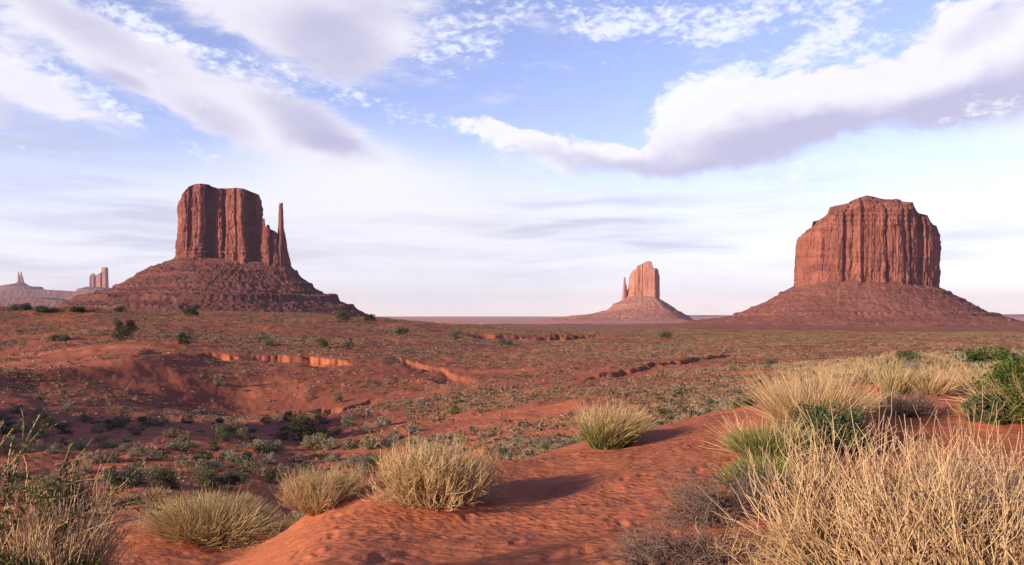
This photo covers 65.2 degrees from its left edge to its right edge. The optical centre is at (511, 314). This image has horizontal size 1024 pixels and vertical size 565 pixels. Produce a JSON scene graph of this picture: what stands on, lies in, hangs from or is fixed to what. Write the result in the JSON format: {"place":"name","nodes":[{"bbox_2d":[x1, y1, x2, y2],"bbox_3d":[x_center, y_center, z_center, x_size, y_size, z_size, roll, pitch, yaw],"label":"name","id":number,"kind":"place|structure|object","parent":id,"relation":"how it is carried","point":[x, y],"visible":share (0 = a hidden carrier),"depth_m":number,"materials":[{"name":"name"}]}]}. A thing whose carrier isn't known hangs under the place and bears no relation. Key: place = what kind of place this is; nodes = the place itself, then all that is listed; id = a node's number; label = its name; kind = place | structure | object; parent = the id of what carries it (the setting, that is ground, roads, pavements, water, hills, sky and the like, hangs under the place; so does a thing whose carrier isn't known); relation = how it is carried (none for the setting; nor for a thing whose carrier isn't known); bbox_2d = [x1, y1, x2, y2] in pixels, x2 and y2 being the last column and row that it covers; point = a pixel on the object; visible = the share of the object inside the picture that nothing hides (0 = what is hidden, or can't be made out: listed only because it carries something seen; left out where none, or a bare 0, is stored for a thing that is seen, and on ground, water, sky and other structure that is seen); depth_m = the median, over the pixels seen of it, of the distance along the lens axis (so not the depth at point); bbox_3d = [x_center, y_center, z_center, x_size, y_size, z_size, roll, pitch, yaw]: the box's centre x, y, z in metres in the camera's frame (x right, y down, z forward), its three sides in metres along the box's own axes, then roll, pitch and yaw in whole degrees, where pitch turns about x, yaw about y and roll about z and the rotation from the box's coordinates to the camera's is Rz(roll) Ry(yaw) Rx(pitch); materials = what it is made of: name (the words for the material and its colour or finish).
{"place":"outdoors","nodes":[
{"label":"outdoors","id":0,"kind":"place"},
{"bbox_2d":[0,272,44,289],"bbox_3d":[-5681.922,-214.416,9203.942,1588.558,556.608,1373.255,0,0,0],"label":"butte","id":1,"kind":"object","parent":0,"point":[20,284],"visible":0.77,"depth_m":9074.10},
{"bbox_2d":[0,289,74,298],"bbox_3d":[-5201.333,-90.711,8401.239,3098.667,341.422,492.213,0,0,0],"label":"mesa","id":2,"kind":"structure","parent":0,"point":[59,294],"depth_m":8287.68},
{"bbox_2d":[64,267,108,299],"bbox_3d":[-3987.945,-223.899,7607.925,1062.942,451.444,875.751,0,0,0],"label":"butte","id":3,"kind":"object","parent":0,"point":[99,281],"visible":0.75,"depth_m":7574.56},
{"bbox_2d":[0,307,1023,564],"bbox_3d":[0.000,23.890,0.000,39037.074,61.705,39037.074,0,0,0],"label":"ground","id":4,"kind":"structure","parent":0,"point":[488,531],"depth_m":38.49,"materials":[{"name":"red soil"}]},
{"bbox_2d":[0,420,20,433],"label":"sagebrush","id":5,"kind":"object","parent":4,"relation":"on","point":[5,430],"visible":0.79,"depth_m":36.43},
{"bbox_2d":[2,443,19,453],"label":"sagebrush","id":6,"kind":"object","parent":4,"relation":"on","point":[12,449],"visible":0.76,"depth_m":29.40,"materials":[{"name":"green plant"}]},
{"bbox_2d":[6,303,32,310],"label":"desert bush","id":7,"kind":"object","parent":4,"relation":"on","point":[20,307],"visible":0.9,"depth_m":227.29,"materials":[{"name":"green plant"}]},
{"bbox_2d":[0,480,44,501],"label":"sagebrush","id":8,"kind":"object","parent":4,"relation":"on","point":[15,485],"visible":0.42,"depth_m":16.81,"materials":[{"name":"green plant"}]},
{"bbox_2d":[15,421,42,433],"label":"sagebrush","id":9,"kind":"object","parent":4,"relation":"on","point":[37,427],"visible":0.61,"depth_m":37.43,"materials":[{"name":"green plant"}]},
{"bbox_2d":[22,439,42,452],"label":"sagebrush","id":10,"kind":"object","parent":4,"relation":"on","point":[30,449],"visible":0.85,"depth_m":29.07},
{"bbox_2d":[0,297,67,308],"bbox_3d":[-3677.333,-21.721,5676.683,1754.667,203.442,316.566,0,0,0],"label":"mesa","id":11,"kind":"structure","parent":4,"relation":"on","point":[33,302],"depth_m":5592.95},
{"bbox_2d":[30,403,52,417],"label":"sagebrush","id":12,"kind":"object","parent":4,"relation":"on","point":[43,414],"visible":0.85,"depth_m":51.40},
{"bbox_2d":[32,305,58,311],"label":"desert bush","id":13,"kind":"object","parent":4,"relation":"on","point":[41,308],"visible":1,"depth_m":210.02,"materials":[{"name":"green plant"}]},
{"bbox_2d":[0,407,94,551],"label":"leafy branch","id":14,"kind":"object","parent":4,"relation":"on","point":[10,481],"visible":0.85,"depth_m":4.38,"materials":[{"name":"green plant"}]},
{"bbox_2d":[0,546,99,564],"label":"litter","id":15,"kind":"object","parent":4,"relation":"on","point":[86,562],"visible":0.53,"depth_m":4.14,"materials":[{"name":"beige plant"}]},
{"bbox_2d":[45,443,62,453],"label":"sagebrush","id":16,"kind":"object","parent":4,"relation":"on","point":[54,450],"visible":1,"depth_m":28.67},
{"bbox_2d":[48,333,70,340],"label":"desert bush","id":17,"kind":"object","parent":4,"relation":"on","point":[57,337],"visible":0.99,"depth_m":128.49,"materials":[{"name":"green plant"}]},
{"bbox_2d":[50,422,74,433],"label":"sagebrush","id":18,"kind":"object","parent":4,"relation":"on","point":[61,427],"visible":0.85,"depth_m":38.70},
{"bbox_2d":[20,472,113,531],"bbox_3d":[-6.733,2.823,11.974,1.263,1.021,1.300,0,0,0],"label":"green bush","id":19,"kind":"object","parent":4,"relation":"on","point":[44,487],"visible":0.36,"depth_m":11.89,"materials":[{"name":"green plant"}]},
{"bbox_2d":[0,455,150,564],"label":"twig bush","id":20,"kind":"object","parent":4,"relation":"on","point":[85,544],"visible":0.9,"depth_m":4.22,"materials":[{"name":"plant"}]},
{"bbox_2d":[0,419,161,564],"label":"leafy branch","id":21,"kind":"object","parent":4,"relation":"on","point":[80,495],"visible":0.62,"depth_m":4.25,"materials":[{"name":"green plant"}]},
{"bbox_2d":[72,463,92,473],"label":"sagebrush","id":22,"kind":"object","parent":4,"relation":"on","point":[77,470],"visible":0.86,"depth_m":23.87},
{"bbox_2d":[79,449,100,463],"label":"sagebrush","id":23,"kind":"object","parent":4,"relation":"on","point":[95,459],"visible":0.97,"depth_m":27.33,"materials":[{"name":"beige plant"}]},
{"bbox_2d":[88,423,106,432],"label":"sagebrush","id":24,"kind":"object","parent":4,"relation":"on","point":[95,430],"visible":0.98,"depth_m":40.05,"materials":[{"name":"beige plant"}]},
{"bbox_2d":[93,440,117,447],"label":"sagebrush","id":25,"kind":"object","parent":4,"relation":"on","point":[106,444],"visible":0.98,"depth_m":33.13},
{"bbox_2d":[99,448,119,463],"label":"sagebrush","id":26,"kind":"object","parent":4,"relation":"on","point":[107,455],"visible":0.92,"depth_m":27.38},
{"bbox_2d":[100,318,138,340],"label":"juniper bush","id":27,"kind":"object","parent":4,"relation":"on","point":[121,332],"visible":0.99,"depth_m":121.26,"materials":[{"name":"green plant"}]},
{"bbox_2d":[110,410,133,427],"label":"sagebrush","id":28,"kind":"object","parent":4,"relation":"on","point":[121,423],"visible":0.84,"depth_m":45.48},
{"bbox_2d":[101,462,148,485],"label":"desert bush","id":29,"kind":"object","parent":4,"relation":"on","point":[115,477],"visible":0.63,"depth_m":20.85,"materials":[{"name":"green plant"}]},
{"bbox_2d":[112,491,145,502],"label":"grass tuft","id":30,"kind":"object","parent":4,"relation":"on","point":[124,499],"visible":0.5,"depth_m":17.08,"materials":[{"name":"plant"}]},
{"bbox_2d":[136,415,154,427],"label":"sagebrush","id":31,"kind":"object","parent":4,"relation":"on","point":[142,419],"visible":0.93,"depth_m":49.27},
{"bbox_2d":[142,496,163,504],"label":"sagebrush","id":32,"kind":"object","parent":4,"relation":"on","point":[154,500],"visible":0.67,"depth_m":17.08,"materials":[{"name":"beige plant"}]},
{"bbox_2d":[139,484,171,498],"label":"grass tuft","id":33,"kind":"object","parent":4,"relation":"on","point":[154,493],"visible":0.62,"depth_m":18.58,"materials":[{"name":"plant"}]},
{"bbox_2d":[150,414,171,426],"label":"sagebrush","id":34,"kind":"object","parent":4,"relation":"on","point":[161,423],"visible":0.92,"depth_m":51.35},
{"bbox_2d":[145,466,180,488],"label":"desert bush","id":35,"kind":"object","parent":4,"relation":"on","point":[165,473],"visible":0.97,"depth_m":21.14,"materials":[{"name":"green plant"}]},
{"bbox_2d":[165,434,190,449],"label":"sagebrush","id":36,"kind":"object","parent":4,"relation":"on","point":[177,444],"visible":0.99,"depth_m":32.98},
{"bbox_2d":[175,331,193,344],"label":"juniper bush","id":37,"kind":"object","parent":4,"relation":"on","point":[181,340],"visible":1,"depth_m":113.72,"materials":[{"name":"green plant"}]},
{"bbox_2d":[173,459,197,467],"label":"sagebrush","id":38,"kind":"object","parent":4,"relation":"on","point":[186,463],"visible":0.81,"depth_m":27.50,"materials":[{"name":"beige plant"}]},
{"bbox_2d":[181,413,196,423],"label":"sagebrush","id":39,"kind":"object","parent":4,"relation":"on","point":[186,420],"visible":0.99,"depth_m":56.59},
{"bbox_2d":[182,304,200,316],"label":"juniper bush","id":40,"kind":"object","parent":4,"relation":"on","point":[191,310],"visible":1,"depth_m":200.88,"materials":[{"name":"green plant"}]},
{"bbox_2d":[117,483,289,550],"bbox_3d":[-4.096,2.718,11.143,2.343,0.821,2.084,0,0,0],"label":"grass clump","id":41,"kind":"object","parent":4,"relation":"on","point":[192,521],"visible":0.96,"depth_m":10.77,"materials":[{"name":"plant"}]},
{"bbox_2d":[190,468,216,484],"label":"desert bush","id":42,"kind":"object","parent":4,"relation":"on","point":[203,477],"visible":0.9,"depth_m":23.21,"materials":[{"name":"green plant"}]},
{"bbox_2d":[193,460,219,471],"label":"sagebrush","id":43,"kind":"object","parent":4,"relation":"on","point":[206,464],"visible":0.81,"depth_m":26.72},
{"bbox_2d":[56,184,367,316],"bbox_3d":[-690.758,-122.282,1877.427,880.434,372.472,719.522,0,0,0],"label":"butte","id":44,"kind":"object","parent":4,"relation":"on","point":[232,253],"visible":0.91,"depth_m":1803.41,"materials":[{"name":"red stone"}]},
{"bbox_2d":[205,439,223,450],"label":"sagebrush","id":45,"kind":"object","parent":4,"relation":"on","point":[212,443],"visible":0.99,"depth_m":35.46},
{"bbox_2d":[204,473,236,491],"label":"sagebrush","id":46,"kind":"object","parent":4,"relation":"on","point":[222,480],"visible":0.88,"depth_m":22.67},
{"bbox_2d":[208,421,237,440],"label":"desert bush","id":47,"kind":"object","parent":4,"relation":"on","point":[223,428],"visible":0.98,"depth_m":41.66,"materials":[{"name":"green plant"}]},
{"bbox_2d":[216,469,246,484],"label":"desert bush","id":48,"kind":"object","parent":4,"relation":"on","point":[236,477],"visible":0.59,"depth_m":23.82,"materials":[{"name":"green plant"}]},
{"bbox_2d":[198,518,283,550],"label":"straw litter","id":49,"kind":"object","parent":4,"relation":"on","point":[240,545],"visible":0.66,"depth_m":10.62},
{"bbox_2d":[235,426,250,439],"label":"sagebrush","id":50,"kind":"object","parent":4,"relation":"on","point":[246,433],"visible":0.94,"depth_m":43.42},
{"bbox_2d":[238,457,257,472],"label":"sagebrush","id":51,"kind":"object","parent":4,"relation":"on","point":[251,468],"visible":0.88,"depth_m":27.16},
{"bbox_2d":[253,441,274,453],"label":"desert bush","id":52,"kind":"object","parent":4,"relation":"on","point":[264,448],"visible":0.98,"depth_m":36.76,"materials":[{"name":"green plant"}]},
{"bbox_2d":[261,453,277,463],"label":"sagebrush","id":53,"kind":"object","parent":4,"relation":"on","point":[270,459],"visible":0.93,"depth_m":32.11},
{"bbox_2d":[265,466,281,482],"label":"desert bush","id":54,"kind":"object","parent":4,"relation":"on","point":[275,474],"visible":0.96,"depth_m":26.83,"materials":[{"name":"green plant"}]},
{"bbox_2d":[246,510,301,538],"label":"straw litter","id":55,"kind":"object","parent":4,"relation":"on","point":[288,524],"visible":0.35,"depth_m":10.97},
{"bbox_2d":[267,439,285,452],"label":"sagebrush","id":56,"kind":"object","parent":4,"relation":"on","point":[276,448],"visible":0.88,"depth_m":37.60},
{"bbox_2d":[272,425,291,439],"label":"desert bush","id":57,"kind":"object","parent":4,"relation":"on","point":[281,430],"visible":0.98,"depth_m":46.65,"materials":[{"name":"green plant"}]},
{"bbox_2d":[282,410,330,440],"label":"juniper bush","id":58,"kind":"object","parent":4,"relation":"on","point":[300,422],"visible":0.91,"depth_m":46.38,"materials":[{"name":"green plant"}]},
{"bbox_2d":[300,433,326,449],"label":"desert bush","id":59,"kind":"object","parent":4,"relation":"on","point":[311,442],"visible":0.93,"depth_m":42.27,"materials":[{"name":"green plant"}]},
{"bbox_2d":[270,464,368,515],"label":"dry bush","id":60,"kind":"object","parent":4,"relation":"on","point":[332,493],"visible":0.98,"depth_m":8.58,"materials":[{"name":"plant"}]},
{"bbox_2d":[318,437,340,449],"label":"sagebrush","id":61,"kind":"object","parent":4,"relation":"on","point":[326,445],"visible":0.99,"depth_m":41.81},
{"bbox_2d":[335,309,352,319],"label":"desert bush","id":62,"kind":"object","parent":4,"relation":"on","point":[341,315],"visible":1,"depth_m":207.46,"materials":[{"name":"green plant"}]},
{"bbox_2d":[341,414,356,426],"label":"sagebrush","id":63,"kind":"object","parent":4,"relation":"on","point":[347,423],"visible":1,"depth_m":52.51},
{"bbox_2d":[321,461,379,487],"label":"dry bush","id":64,"kind":"object","parent":4,"relation":"on","point":[360,477],"visible":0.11,"depth_m":9.91,"materials":[{"name":"plant"}]},
{"bbox_2d":[341,438,361,449],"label":"sagebrush","id":65,"kind":"object","parent":4,"relation":"on","point":[353,442],"visible":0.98,"depth_m":41.20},
{"bbox_2d":[343,455,371,477],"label":"desert bush","id":66,"kind":"object","parent":4,"relation":"on","point":[356,459],"visible":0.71,"depth_m":29.45,"materials":[{"name":"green plant"}]},
{"bbox_2d":[358,434,380,449],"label":"sagebrush","id":67,"kind":"object","parent":4,"relation":"on","point":[370,444],"visible":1,"depth_m":39.29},
{"bbox_2d":[365,451,388,470],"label":"desert bush","id":68,"kind":"object","parent":4,"relation":"on","point":[373,462],"visible":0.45,"depth_m":30.47,"materials":[{"name":"green plant"}]},
{"bbox_2d":[372,414,390,425],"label":"sagebrush","id":69,"kind":"object","parent":4,"relation":"on","point":[381,421],"visible":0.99,"depth_m":49.83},
{"bbox_2d":[380,435,398,446],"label":"sagebrush","id":70,"kind":"object","parent":4,"relation":"on","point":[386,442],"visible":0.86,"depth_m":39.65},
{"bbox_2d":[392,325,408,334],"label":"desert bush","id":71,"kind":"object","parent":4,"relation":"on","point":[402,330],"visible":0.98,"depth_m":168.46,"materials":[{"name":"green plant"}]},
{"bbox_2d":[354,432,513,514],"bbox_3d":[-0.758,1.601,7.968,1.559,0.862,1.618,0,0,0],"label":"dry bush","id":72,"kind":"object","parent":4,"relation":"on","point":[431,476],"visible":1,"depth_m":7.80,"materials":[{"name":"plant"}]},
{"bbox_2d":[1,331,1012,513],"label":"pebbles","id":73,"kind":"object","parent":4,"relation":"on","point":[235,488],"visible":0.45,"depth_m":78.97,"materials":[{"name":"stone"}]},
{"bbox_2d":[0,306,1023,510],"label":"scrub","id":74,"kind":"object","parent":4,"relation":"on","point":[715,385],"visible":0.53,"depth_m":100.30,"materials":[{"name":"plant"}]},
{"bbox_2d":[0,306,1023,521],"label":"dry grass","id":75,"kind":"structure","parent":4,"relation":"on","point":[781,366],"depth_m":88.30,"materials":[{"name":"plant"}]},
{"bbox_2d":[563,395,660,449],"bbox_3d":[1.484,1.520,11.369,1.462,0.853,1.285,0,0,26],"label":"grass clump","id":76,"kind":"object","parent":4,"relation":"on","point":[609,431],"visible":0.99,"depth_m":11.22,"materials":[{"name":"plant"}]},
{"bbox_2d":[530,261,693,321],"bbox_3d":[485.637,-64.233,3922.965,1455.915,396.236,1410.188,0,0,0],"label":"butte","id":77,"kind":"object","parent":4,"relation":"on","point":[641,301],"visible":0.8,"depth_m":3818.04,"materials":[{"name":"red stone"}]},
{"bbox_2d":[588,499,776,564],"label":"dead brush","id":78,"kind":"object","parent":4,"relation":"on","point":[641,557],"visible":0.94,"depth_m":5.70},
{"bbox_2d":[682,404,712,418],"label":"sagebrush","id":79,"kind":"object","parent":4,"relation":"on","point":[705,409],"visible":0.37,"depth_m":16.47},
{"bbox_2d":[637,446,813,533],"bbox_3d":[1.910,1.607,6.947,1.656,0.897,1.372,0,0,0],"label":"dead brush","id":80,"kind":"object","parent":4,"relation":"on","point":[700,499],"visible":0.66,"depth_m":6.87,"materials":[{"name":"plant"}]},
{"bbox_2d":[690,512,806,564],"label":"dead brush","id":81,"kind":"object","parent":4,"relation":"on","point":[738,549],"visible":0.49,"depth_m":5.57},
{"bbox_2d":[698,407,828,461],"bbox_3d":[2.930,1.389,9.289,1.536,0.674,1.242,0,0,0],"label":"grass clump","id":82,"kind":"object","parent":4,"relation":"on","point":[752,440],"visible":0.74,"depth_m":9.11,"materials":[{"name":"plant"}]},
{"bbox_2d":[708,444,825,496],"bbox_3d":[2.367,1.458,7.517,1.297,0.550,1.019,0,0,-25],"label":"grass clump","id":83,"kind":"object","parent":4,"relation":"on","point":[726,474],"visible":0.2,"depth_m":7.50,"materials":[{"name":"plant"}]},
{"bbox_2d":[714,536,822,564],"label":"grass clump","id":84,"kind":"object","parent":4,"relation":"on","point":[761,563],"visible":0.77,"depth_m":5.07,"materials":[{"name":"plant"}]},
{"bbox_2d":[726,359,896,427],"bbox_3d":[3.976,1.088,10.777,2.173,0.969,2.004,0,0,0],"label":"grass clump","id":85,"kind":"object","parent":4,"relation":"on","point":[824,390],"visible":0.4,"depth_m":10.75,"materials":[{"name":"plant"}]},
{"bbox_2d":[775,400,897,454],"bbox_3d":[3.983,1.413,9.939,1.557,0.700,1.503,0,0,0],"label":"green bush","id":86,"kind":"object","parent":4,"relation":"on","point":[839,421],"visible":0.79,"depth_m":9.71,"materials":[{"name":"green plant"}]},
{"bbox_2d":[700,377,992,564],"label":"twig bush","id":87,"kind":"object","parent":4,"relation":"on","point":[806,491],"visible":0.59,"depth_m":4.86,"materials":[{"name":"plant"}]},
{"bbox_2d":[683,195,1023,326],"bbox_3d":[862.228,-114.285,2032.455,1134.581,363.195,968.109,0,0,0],"label":"butte","id":88,"kind":"object","parent":4,"relation":"on","point":[868,261],"visible":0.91,"depth_m":1895.97,"materials":[{"name":"red stone"}]},
{"bbox_2d":[823,360,891,377],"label":"grass clump","id":89,"kind":"object","parent":4,"relation":"on","point":[859,369],"visible":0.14,"depth_m":22.03,"materials":[{"name":"plant"}]},
{"bbox_2d":[844,373,877,384],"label":"grass tuft","id":90,"kind":"object","parent":4,"relation":"on","point":[863,380],"visible":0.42,"depth_m":20.90,"materials":[{"name":"plant"}]},
{"bbox_2d":[749,514,1000,564],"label":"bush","id":91,"kind":"object","parent":4,"relation":"on","point":[790,555],"visible":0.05,"depth_m":4.95,"materials":[{"name":"beige plant"}]},
{"bbox_2d":[851,387,910,411],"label":"grass clump","id":92,"kind":"object","parent":4,"relation":"on","point":[877,404],"visible":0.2,"depth_m":12.39,"materials":[{"name":"plant"}]},
{"bbox_2d":[742,387,1023,564],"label":"twig bush","id":93,"kind":"object","parent":4,"relation":"on","point":[893,544],"visible":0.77,"depth_m":4.26,"materials":[{"name":"plant"}]},
{"bbox_2d":[848,355,923,373],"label":"grass clump","id":94,"kind":"object","parent":4,"relation":"on","point":[895,364],"visible":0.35,"depth_m":22.43,"materials":[{"name":"plant"}]},
{"bbox_2d":[824,531,965,564],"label":"twig bush","id":95,"kind":"object","parent":4,"relation":"on","point":[844,563],"visible":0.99,"depth_m":3.87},
{"bbox_2d":[866,360,938,394],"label":"grass clump","id":96,"kind":"object","parent":4,"relation":"on","point":[901,386],"visible":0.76,"depth_m":16.28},
{"bbox_2d":[896,349,919,362],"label":"desert bush","id":97,"kind":"object","parent":4,"relation":"on","point":[904,354],"visible":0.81,"depth_m":22.63,"materials":[{"name":"green plant"}]},
{"bbox_2d":[870,386,949,420],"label":"dry bush","id":98,"kind":"object","parent":4,"relation":"on","point":[921,407],"visible":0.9,"depth_m":11.73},
{"bbox_2d":[819,404,1023,564],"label":"twig bush","id":99,"kind":"object","parent":4,"relation":"on","point":[1007,534],"visible":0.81,"depth_m":4.07,"materials":[{"name":"plant"}]},
{"bbox_2d":[847,402,1023,560],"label":"twig bush","id":100,"kind":"object","parent":4,"relation":"on","point":[995,464],"visible":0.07,"depth_m":5.29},
{"bbox_2d":[901,363,977,395],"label":"grass clump","id":101,"kind":"object","parent":4,"relation":"on","point":[936,387],"visible":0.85,"depth_m":15.97,"materials":[{"name":"plant"}]},
{"bbox_2d":[910,358,986,375],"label":"grass clump","id":102,"kind":"object","parent":4,"relation":"on","point":[955,368],"visible":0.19,"depth_m":21.50,"materials":[{"name":"plant"}]},
{"bbox_2d":[950,350,972,364],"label":"sagebrush","id":103,"kind":"object","parent":4,"relation":"on","point":[964,358],"visible":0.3,"depth_m":23.79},
{"bbox_2d":[952,363,991,377],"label":"grass clump","id":104,"kind":"object","parent":4,"relation":"on","point":[972,371],"visible":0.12,"depth_m":20.78,"materials":[{"name":"plant"}]},
{"bbox_2d":[934,350,1023,424],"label":"green bush","id":105,"kind":"object","parent":4,"relation":"on","point":[1010,372],"visible":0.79,"depth_m":11.33,"materials":[{"name":"green plant"}]},
{"bbox_2d":[952,345,1015,362],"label":"desert bush","id":106,"kind":"object","parent":4,"relation":"on","point":[978,357],"visible":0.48,"depth_m":30.13,"materials":[{"name":"green plant"}]},
{"bbox_2d":[947,391,1023,424],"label":"green bush","id":107,"kind":"object","parent":4,"relation":"on","point":[1000,419],"visible":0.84,"depth_m":11.08,"materials":[{"name":"green plant"}]},
{"bbox_2d":[0,0,1023,315],"label":"sky","id":108,"kind":"structure","parent":0,"point":[421,157],"materials":[{"name":"blue"}]},
{"bbox_2d":[272,418,788,560],"bbox_3d":[0.195,2.502,9.183,8.475,2.104,7.631,0,0,0],"label":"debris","id":109,"kind":"object","parent":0,"point":[539,504],"visible":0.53,"depth_m":7.79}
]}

